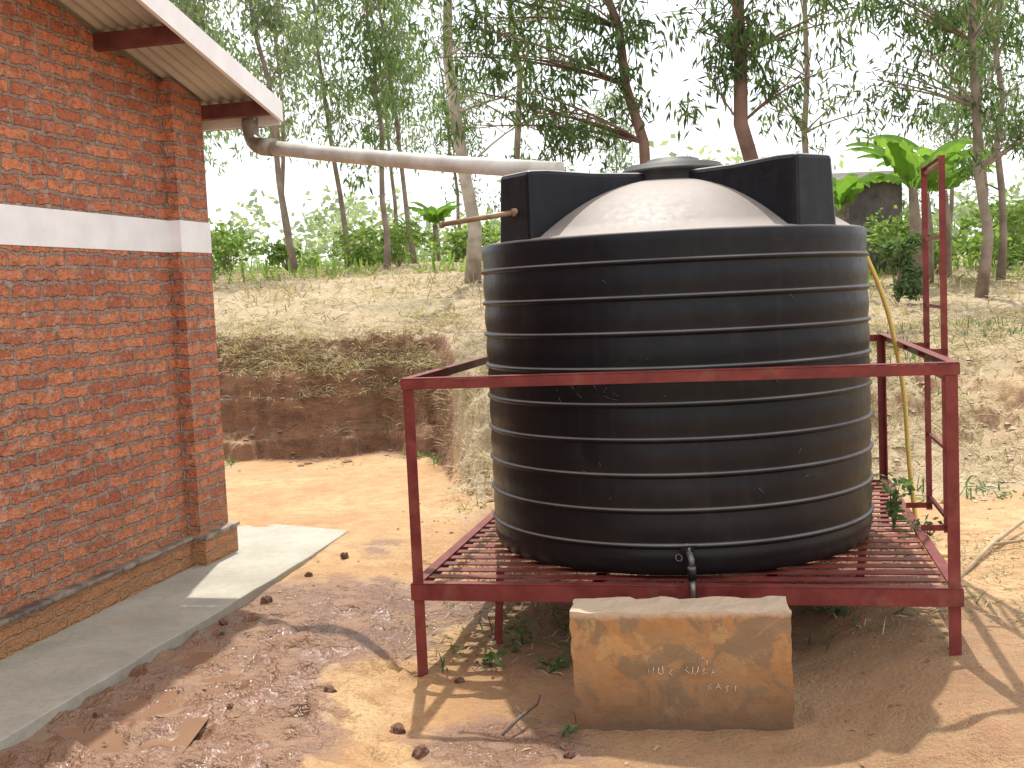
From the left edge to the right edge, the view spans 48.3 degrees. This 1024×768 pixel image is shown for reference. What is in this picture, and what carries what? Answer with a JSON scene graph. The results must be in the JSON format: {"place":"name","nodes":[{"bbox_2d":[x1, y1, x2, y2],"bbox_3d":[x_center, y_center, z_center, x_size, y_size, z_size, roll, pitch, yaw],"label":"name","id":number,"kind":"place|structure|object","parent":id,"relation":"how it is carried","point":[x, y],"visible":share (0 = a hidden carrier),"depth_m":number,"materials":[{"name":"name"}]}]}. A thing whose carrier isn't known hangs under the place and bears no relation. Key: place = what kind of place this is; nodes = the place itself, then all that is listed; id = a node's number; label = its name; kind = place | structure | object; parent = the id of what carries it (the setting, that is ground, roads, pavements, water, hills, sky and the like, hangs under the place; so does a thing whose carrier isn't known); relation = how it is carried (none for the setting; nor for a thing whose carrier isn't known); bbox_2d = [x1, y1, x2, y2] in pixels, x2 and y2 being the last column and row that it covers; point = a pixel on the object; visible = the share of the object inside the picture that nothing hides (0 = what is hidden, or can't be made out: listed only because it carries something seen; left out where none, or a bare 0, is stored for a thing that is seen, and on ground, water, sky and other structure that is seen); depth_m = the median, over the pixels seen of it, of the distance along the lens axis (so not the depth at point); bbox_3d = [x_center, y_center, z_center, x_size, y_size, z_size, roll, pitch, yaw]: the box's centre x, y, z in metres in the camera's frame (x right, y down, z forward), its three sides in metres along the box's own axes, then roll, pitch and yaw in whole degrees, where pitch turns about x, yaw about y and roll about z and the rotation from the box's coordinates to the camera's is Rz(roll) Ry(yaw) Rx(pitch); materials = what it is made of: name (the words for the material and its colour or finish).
{"place":"outdoors","nodes":[
{"label":"outdoors","id":0,"kind":"place"},
{"bbox_2d":[224,426,442,471],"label":"grass","id":1,"kind":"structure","parent":0,"point":[430,456],"depth_m":11.50,"materials":[{"name":"green plant"}]},
{"bbox_2d":[216,323,451,457],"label":"dry grass","id":2,"kind":"structure","parent":0,"point":[285,362],"depth_m":12.48,"materials":[{"name":"plant"}]},
{"bbox_2d":[0,253,1023,767],"bbox_3d":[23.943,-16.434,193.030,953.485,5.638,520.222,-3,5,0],"label":"ground","id":3,"kind":"structure","parent":0,"point":[320,629],"depth_m":5.73,"materials":[{"name":"beige soil"}]},
{"bbox_2d":[92,712,103,718],"bbox_3d":[-1.691,1.357,4.664,0.044,0.038,0.039,-3,5,-7],"label":"stone","id":4,"kind":"object","parent":3,"relation":"on","point":[95,715],"visible":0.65,"depth_m":4.65,"materials":[{"name":"brown stone"}]},
{"bbox_2d":[0,0,227,615],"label":"brick walls","id":5,"kind":"structure","parent":3,"relation":"on","point":[111,447],"depth_m":6.23,"materials":[{"name":"red brick"}]},
{"bbox_2d":[0,204,211,252],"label":"white band","id":6,"kind":"object","parent":5,"relation":"attached to","point":[29,226],"visible":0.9,"depth_m":6.26,"materials":[{"name":"paint"}]},
{"bbox_2d":[51,0,253,104],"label":"corrugated roof","id":7,"kind":"structure","parent":5,"relation":"on","point":[193,73],"depth_m":6.62,"materials":[{"name":"grey metal"}]},
{"bbox_2d":[136,0,282,130],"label":"fascia","id":8,"kind":"structure","parent":7,"relation":"attached to","point":[180,24],"depth_m":6.61,"materials":[{"name":"white paint"}]},
{"bbox_2d":[203,118,564,175],"bbox_3d":[-3.750,-1.377,7.821,8.920,0.716,1.030,-1,5,21],"label":"gutter pipe","id":9,"kind":"object","parent":8,"relation":"attached to","point":[256,142],"visible":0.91,"depth_m":6.52,"materials":[{"name":"plastic"}]},
{"bbox_2d":[92,25,270,120],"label":"purlins","id":10,"kind":"object","parent":5,"relation":"attached to","point":[134,38],"visible":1,"depth_m":6.25,"materials":[{"name":"paint"}]},
{"bbox_2d":[0,526,238,660],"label":"plinth","id":11,"kind":"structure","parent":3,"relation":"on","point":[27,631],"depth_m":6.21,"materials":[{"name":"brown brick"}]},
{"bbox_2d":[0,521,239,626],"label":"ledge","id":12,"kind":"object","parent":11,"relation":"on","point":[29,608],"visible":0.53,"depth_m":6.18,"materials":[{"name":"grey concrete"}]},
{"bbox_2d":[25,634,260,754],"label":"puddle water","id":13,"kind":"structure","parent":3,"relation":"on","point":[188,730],"depth_m":4.68,"materials":[{"name":"brown liquid"}]},
{"bbox_2d":[0,524,347,750],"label":"concrete apron","id":14,"kind":"object","parent":3,"relation":"on","point":[48,679],"visible":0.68,"depth_m":5.78,"materials":[{"name":"grey concrete"}]},
{"bbox_2d":[170,0,236,176],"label":"eucalyptus tree","id":15,"kind":"object","parent":3,"relation":"on","point":[211,159],"visible":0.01,"depth_m":35.74,"materials":[{"name":"green plant"}]},
{"bbox_2d":[174,0,236,163],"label":"eucalyptus tree","id":16,"kind":"object","parent":3,"relation":"on","point":[219,145],"visible":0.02,"depth_m":30.01,"materials":[{"name":"green plant"}]},
{"bbox_2d":[169,0,242,144],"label":"eucalyptus tree","id":17,"kind":"object","parent":3,"relation":"on","point":[218,135],"visible":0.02,"depth_m":24.10,"materials":[{"name":"green plant"}]},
{"bbox_2d":[170,0,260,279],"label":"eucalyptus tree","id":18,"kind":"object","parent":3,"relation":"on","point":[183,9],"visible":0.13,"depth_m":22.64,"materials":[{"name":"green plant"}]},
{"bbox_2d":[176,0,259,140],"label":"eucalyptus tree","id":19,"kind":"object","parent":3,"relation":"on","point":[237,40],"visible":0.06,"depth_m":26.46,"materials":[{"name":"green plant"}]},
{"bbox_2d":[218,618,227,624],"bbox_3d":[-1.504,1.242,5.957,0.050,0.041,0.063,-3,5,-11],"label":"stone","id":20,"kind":"object","parent":3,"relation":"on","point":[223,621],"visible":1,"depth_m":5.94,"materials":[{"name":"brown stone"}]},
{"bbox_2d":[210,229,237,271],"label":"shrub","id":21,"kind":"object","parent":3,"relation":"on","point":[221,248],"visible":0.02,"depth_m":28.75,"materials":[{"name":"green plant"}]},
{"bbox_2d":[226,702,233,707],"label":"stone","id":22,"kind":"object","parent":3,"relation":"on","point":[230,704],"visible":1,"depth_m":4.70,"materials":[{"name":"brown stone"}]},
{"bbox_2d":[208,218,269,273],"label":"shrub","id":23,"kind":"object","parent":3,"relation":"on","point":[224,252],"visible":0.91,"depth_m":26.64,"materials":[{"name":"green plant"}]},
{"bbox_2d":[260,595,272,603],"bbox_3d":[-1.366,1.208,6.360,0.068,0.063,0.058,-3,5,-8],"label":"stone","id":24,"kind":"object","parent":3,"relation":"on","point":[266,599],"visible":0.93,"depth_m":6.34,"materials":[{"name":"brown stone"}]},
{"bbox_2d":[223,0,344,262],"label":"eucalyptus tree","id":25,"kind":"object","parent":3,"relation":"on","point":[283,137],"visible":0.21,"depth_m":32.33,"materials":[{"name":"green plant"}]},
{"bbox_2d":[215,0,355,272],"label":"eucalyptus tree","id":26,"kind":"object","parent":3,"relation":"on","point":[254,24],"visible":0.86,"depth_m":23.35,"materials":[{"name":"green plant"}]},
{"bbox_2d":[254,238,325,270],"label":"shrub","id":27,"kind":"object","parent":3,"relation":"on","point":[278,256],"visible":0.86,"depth_m":27.75,"materials":[{"name":"green plant"}]},
{"bbox_2d":[304,571,312,576],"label":"stone","id":28,"kind":"object","parent":3,"relation":"on","point":[309,574],"visible":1,"depth_m":6.84,"materials":[{"name":"brown stone"}]},
{"bbox_2d":[266,0,391,267],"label":"eucalyptus tree","id":29,"kind":"object","parent":3,"relation":"on","point":[326,105],"visible":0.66,"depth_m":28.51,"materials":[{"name":"green plant"}]},
{"bbox_2d":[323,684,336,692],"bbox_3d":[-0.770,1.299,4.836,0.080,0.047,0.049,1,6,41],"label":"stone","id":30,"kind":"object","parent":3,"relation":"on","point":[328,688],"visible":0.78,"depth_m":4.82,"materials":[{"name":"brown stone"}]},
{"bbox_2d":[340,552,348,558],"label":"stone","id":31,"kind":"object","parent":3,"relation":"on","point":[343,555],"visible":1,"depth_m":7.24,"materials":[{"name":"brown stone"}]},
{"bbox_2d":[324,222,383,268],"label":"shrub","id":32,"kind":"object","parent":3,"relation":"on","point":[362,251],"visible":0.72,"depth_m":27.61,"materials":[{"name":"green plant"}]},
{"bbox_2d":[235,375,493,501],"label":"bank clods","id":33,"kind":"object","parent":3,"relation":"on","point":[387,454],"visible":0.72,"depth_m":11.50,"materials":[{"name":"brown soil"}]},
{"bbox_2d":[332,212,428,266],"bbox_3d":[-3.022,-3.299,26.995,2.034,1.412,1.689,0,5,26],"label":"shrub","id":34,"kind":"object","parent":3,"relation":"on","point":[397,244],"visible":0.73,"depth_m":26.78,"materials":[{"name":"green plant"}]},
{"bbox_2d":[329,0,435,253],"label":"eucalyptus tree","id":35,"kind":"object","parent":3,"relation":"on","point":[391,168],"visible":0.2,"depth_m":33.45,"materials":[{"name":"green plant"}]},
{"bbox_2d":[301,0,464,269],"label":"eucalyptus tree","id":36,"kind":"object","parent":3,"relation":"on","point":[376,57],"visible":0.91,"depth_m":24.51,"materials":[{"name":"green plant"}]},
{"bbox_2d":[336,0,452,263],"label":"eucalyptus tree","id":37,"kind":"object","parent":3,"relation":"on","point":[400,38],"visible":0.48,"depth_m":28.48,"materials":[{"name":"green plant"}]},
{"bbox_2d":[389,722,405,733],"bbox_3d":[-0.468,1.404,4.642,0.066,0.056,0.081,-4,5,-17],"label":"stone","id":38,"kind":"object","parent":3,"relation":"on","point":[398,728],"visible":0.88,"depth_m":4.62,"materials":[{"name":"brown stone"}]},
{"bbox_2d":[371,218,467,261],"bbox_3d":[-2.711,-4.137,33.092,3.329,1.503,2.280,-3,5,0],"label":"shrub","id":39,"kind":"object","parent":3,"relation":"on","point":[417,240],"visible":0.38,"depth_m":32.64,"materials":[{"name":"green plant"}]},
{"bbox_2d":[411,745,429,758],"bbox_3d":[-0.354,1.422,4.410,0.052,0.059,0.091,0,5,30],"label":"stone","id":40,"kind":"object","parent":3,"relation":"on","point":[419,751],"visible":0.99,"depth_m":4.39,"materials":[{"name":"brown stone"}]},
{"bbox_2d":[408,201,457,260],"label":"banana plant","id":41,"kind":"object","parent":3,"relation":"on","point":[434,216],"visible":0.92,"depth_m":32.58,"materials":[{"name":"green plant"}]},
{"bbox_2d":[413,31,500,259],"bbox_3d":[-1.610,-7.526,36.514,2.854,7.335,2.862,1,6,39],"label":"eucalyptus tree","id":42,"kind":"object","parent":3,"relation":"on","point":[455,178],"visible":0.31,"depth_m":36.26,"materials":[{"name":"green plant"}]},
{"bbox_2d":[454,677,464,683],"bbox_3d":[-0.240,1.357,5.222,0.051,0.034,0.040,-1,5,21],"label":"stone","id":43,"kind":"object","parent":3,"relation":"on","point":[459,680],"visible":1,"depth_m":5.21,"materials":[{"name":"brown stone"}]},
{"bbox_2d":[428,228,496,261],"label":"shrub","id":44,"kind":"object","parent":3,"relation":"on","point":[458,238],"visible":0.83,"depth_m":28.55,"materials":[{"name":"green plant"}]},
{"bbox_2d":[464,220,499,258],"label":"shrub","id":45,"kind":"object","parent":3,"relation":"on","point":[496,239],"visible":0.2,"depth_m":29.52,"materials":[{"name":"green plant"}]},
{"bbox_2d":[475,641,507,668],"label":"weed plant","id":46,"kind":"object","parent":3,"relation":"on","point":[490,656],"visible":0.89,"depth_m":5.39,"materials":[{"name":"green plant"}]},
{"bbox_2d":[383,0,602,283],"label":"eucalyptus tree","id":47,"kind":"object","parent":3,"relation":"on","point":[473,264],"visible":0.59,"depth_m":17.78,"materials":[{"name":"green plant"}]},
{"bbox_2d":[407,0,630,172],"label":"eucalyptus tree","id":48,"kind":"object","parent":3,"relation":"on","point":[518,140],"visible":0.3,"depth_m":20.76,"materials":[{"name":"green plant"}]},
{"bbox_2d":[502,694,540,735],"bbox_3d":[0.025,1.355,4.691,0.073,0.048,0.360,0,5,27],"label":"stick","id":49,"kind":"object","parent":3,"relation":"on","point":[518,718],"visible":1,"depth_m":4.66,"materials":[{"name":"brown wood"}]},
{"bbox_2d":[502,615,543,653],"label":"weed plant","id":50,"kind":"object","parent":3,"relation":"on","point":[521,631],"visible":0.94,"depth_m":5.72,"materials":[{"name":"green plant"}]},
{"bbox_2d":[41,476,1022,763],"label":"soil clods","id":51,"kind":"object","parent":3,"relation":"on","point":[547,642],"visible":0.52,"depth_m":5.40,"materials":[{"name":"brown soil"}]},
{"bbox_2d":[409,0,680,172],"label":"eucalyptus tree","id":52,"kind":"object","parent":3,"relation":"on","point":[570,66],"visible":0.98,"depth_m":13.75,"materials":[{"name":"green plant"}]},
{"bbox_2d":[536,642,571,673],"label":"weed plant","id":53,"kind":"object","parent":3,"relation":"on","point":[559,667],"visible":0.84,"depth_m":5.33,"materials":[{"name":"green plant"}]},
{"bbox_2d":[563,751,574,758],"bbox_3d":[0.216,1.403,4.322,0.048,0.032,0.043,-4,5,-15],"label":"stone","id":54,"kind":"object","parent":3,"relation":"on","point":[569,754],"visible":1,"depth_m":4.31,"materials":[{"name":"brown stone"}]},
{"bbox_2d":[560,724,578,740],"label":"weed plant","id":55,"kind":"object","parent":3,"relation":"on","point":[569,731],"visible":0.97,"depth_m":4.49,"materials":[{"name":"green plant"}]},
{"bbox_2d":[158,506,1023,765],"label":"fallen leaves","id":56,"kind":"object","parent":3,"relation":"on","point":[657,746],"visible":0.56,"depth_m":5.05,"materials":[{"name":"brown plant"}]},
{"bbox_2d":[208,134,1023,270],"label":"distant trees","id":57,"kind":"object","parent":3,"relation":"on","point":[361,207],"visible":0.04,"depth_m":62.76,"materials":[{"name":"green plant"}]},
{"bbox_2d":[589,85,642,172],"bbox_3d":[3.206,-6.449,35.752,1.911,5.801,1.902,0,5,29],"label":"eucalyptus tree","id":58,"kind":"object","parent":3,"relation":"on","point":[614,158],"visible":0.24,"depth_m":35.53,"materials":[{"name":"green plant"}]},
{"bbox_2d":[212,257,1023,324],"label":"dry grass","id":59,"kind":"structure","parent":3,"relation":"on","point":[961,288],"depth_m":17.42,"materials":[{"name":"plant"}]},
{"bbox_2d":[400,155,963,676],"bbox_3d":[1.014,0.069,6.298,2.525,2.384,2.749,-2,5,12],"label":"steel stand","id":60,"kind":"object","parent":3,"relation":"on","point":[500,591],"visible":0.59,"depth_m":5.19,"materials":[{"name":"red paint"}]},
{"bbox_2d":[439,153,873,597],"bbox_3d":[0.838,-0.130,6.019,1.999,2.095,2.047,1,6,37],"label":"water tank","id":61,"kind":"object","parent":60,"relation":"on","point":[676,262],"visible":0.98,"depth_m":5.19,"materials":[{"name":"black plastic"}]},
{"bbox_2d":[867,256,947,556],"bbox_3d":[2.079,0.049,6.363,0.755,1.916,0.131,-4,5,-12],"label":"yellow hose","id":62,"kind":"object","parent":61,"relation":"attached to","point":[898,360],"visible":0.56,"depth_m":6.42,"materials":[{"name":"yellow rubber"}]},
{"bbox_2d":[872,473,915,528],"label":"weed plant","id":63,"kind":"object","parent":60,"relation":"on","point":[893,506],"visible":1,"depth_m":6.02,"materials":[{"name":"green plant"}]},
{"bbox_2d":[569,596,794,730],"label":"masonry splash block","id":64,"kind":"structure","parent":3,"relation":"on","point":[712,663],"depth_m":4.51,"materials":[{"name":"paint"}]},
{"bbox_2d":[596,0,885,161],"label":"eucalyptus tree","id":65,"kind":"object","parent":3,"relation":"on","point":[740,40],"visible":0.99,"depth_m":13.75,"materials":[{"name":"green plant"}]},
{"bbox_2d":[711,0,952,153],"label":"eucalyptus tree","id":66,"kind":"object","parent":3,"relation":"on","point":[805,16],"visible":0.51,"depth_m":18.65,"materials":[{"name":"green plant"}]},
{"bbox_2d":[819,606,853,615],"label":"weed plant","id":67,"kind":"object","parent":3,"relation":"on","point":[839,609],"visible":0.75,"depth_m":5.66,"materials":[{"name":"green plant"}]},
{"bbox_2d":[833,172,883,220],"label":"banana plant","id":68,"kind":"object","parent":3,"relation":"on","point":[848,188],"visible":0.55,"depth_m":20.48,"materials":[{"name":"green plant"}]},
{"bbox_2d":[832,170,902,273],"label":"shed","id":69,"kind":"structure","parent":3,"relation":"on","point":[873,198],"depth_m":24.41,"materials":[{"name":"grey concrete"}]},
{"bbox_2d":[874,229,936,303],"bbox_3d":[5.542,-1.624,15.953,0.869,1.124,0.744,-3,5,0],"label":"shrub","id":70,"kind":"object","parent":3,"relation":"on","point":[906,247],"visible":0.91,"depth_m":15.85,"materials":[{"name":"green plant"}]},
{"bbox_2d":[859,205,955,275],"bbox_3d":[7.533,-2.801,22.974,2.076,1.565,2.133,-7,6,-44],"label":"shrub","id":71,"kind":"object","parent":3,"relation":"on","point":[891,232],"visible":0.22,"depth_m":22.75,"materials":[{"name":"green plant"}]},
{"bbox_2d":[897,513,944,535],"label":"weed plant","id":72,"kind":"object","parent":3,"relation":"on","point":[917,524],"visible":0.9,"depth_m":5.84,"materials":[{"name":"green plant"}]},
{"bbox_2d":[845,136,996,285],"bbox_3d":[6.714,-2.821,18.924,2.306,2.554,2.367,-3,5,0],"label":"banana plant","id":73,"kind":"object","parent":3,"relation":"on","point":[899,155],"visible":0.87,"depth_m":18.66,"materials":[{"name":"green plant"}]},
{"bbox_2d":[857,153,992,283],"bbox_3d":[7.389,-2.965,20.413,2.373,2.418,2.220,-3,5,0],"label":"banana plant","id":74,"kind":"object","parent":3,"relation":"on","point":[932,184],"visible":0.34,"depth_m":20.30,"materials":[{"name":"green plant"}]},
{"bbox_2d":[870,208,982,272],"bbox_3d":[8.813,-2.923,23.905,2.766,1.550,2.151,-3,5,0],"label":"shrub","id":75,"kind":"object","parent":3,"relation":"on","point":[971,249],"visible":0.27,"depth_m":23.68,"materials":[{"name":"green plant"}]},
{"bbox_2d":[833,0,1023,297],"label":"eucalyptus tree","id":76,"kind":"object","parent":3,"relation":"on","point":[943,22],"visible":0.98,"depth_m":15.89,"materials":[{"name":"green plant"}]},
{"bbox_2d":[878,134,1006,277],"bbox_3d":[8.196,-3.404,21.791,2.341,2.837,2.401,-3,5,0],"label":"banana plant","id":77,"kind":"object","parent":3,"relation":"on","point":[921,151],"visible":0.21,"depth_m":21.79,"materials":[{"name":"green plant"}]},
{"bbox_2d":[869,315,1023,526],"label":"grass","id":78,"kind":"structure","parent":3,"relation":"on","point":[914,358],"depth_m":10.98,"materials":[{"name":"green plant"}]},
{"bbox_2d":[872,310,1023,512],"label":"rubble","id":79,"kind":"object","parent":3,"relation":"on","point":[1009,457],"visible":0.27,"depth_m":9.58,"materials":[{"name":"beige stone"}]},
{"bbox_2d":[909,0,1008,227],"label":"eucalyptus tree","id":80,"kind":"object","parent":3,"relation":"on","point":[948,134],"visible":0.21,"depth_m":26.60,"materials":[{"name":"green plant"}]},
{"bbox_2d":[902,0,1023,280],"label":"eucalyptus tree","id":81,"kind":"object","parent":3,"relation":"on","point":[1001,262],"visible":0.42,"depth_m":19.81,"materials":[{"name":"green plant"}]},
{"bbox_2d":[935,0,1023,230],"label":"eucalyptus tree","id":82,"kind":"object","parent":3,"relation":"on","point":[1011,97],"visible":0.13,"depth_m":29.22,"materials":[{"name":"green plant"}]},
{"bbox_2d":[952,194,1023,262],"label":"shrub","id":83,"kind":"object","parent":3,"relation":"on","point":[990,205],"visible":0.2,"depth_m":25.90,"materials":[{"name":"green plant"}]},
{"bbox_2d":[956,186,1023,269],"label":"shrub","id":84,"kind":"object","parent":3,"relation":"on","point":[1017,246],"visible":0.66,"depth_m":23.69,"materials":[{"name":"green plant"}]},
{"bbox_2d":[961,518,1023,577],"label":"branch","id":85,"kind":"object","parent":3,"relation":"on","point":[978,557],"visible":0.84,"depth_m":6.56,"materials":[{"name":"brown wood"}]},
{"bbox_2d":[1013,199,1023,220],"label":"shrub","id":86,"kind":"object","parent":3,"relation":"on","point":[1018,211],"visible":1,"depth_m":18.60,"materials":[{"name":"green plant"}]},
{"bbox_2d":[178,0,1023,269],"label":"sky","id":87,"kind":"structure","parent":0,"point":[240,179],"materials":[{"name":"white"}]},
{"bbox_2d":[212,248,1023,283],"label":"grass","id":88,"kind":"structure","parent":0,"point":[334,265],"depth_m":22.29,"materials":[{"name":"green plant"}]},
{"bbox_2d":[216,305,1023,504],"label":"dry grass","id":89,"kind":"structure","parent":0,"point":[879,326],"depth_m":11.91,"materials":[{"name":"plant"}]},
{"bbox_2d":[415,495,985,673],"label":"grass","id":90,"kind":"structure","parent":0,"point":[566,625],"depth_m":6.12,"materials":[{"name":"green plant"}]},
{"bbox_2d":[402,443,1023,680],"bbox_3d":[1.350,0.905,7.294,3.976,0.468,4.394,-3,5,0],"label":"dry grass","id":91,"kind":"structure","parent":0,"point":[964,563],"depth_m":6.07,"materials":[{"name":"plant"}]}
]}

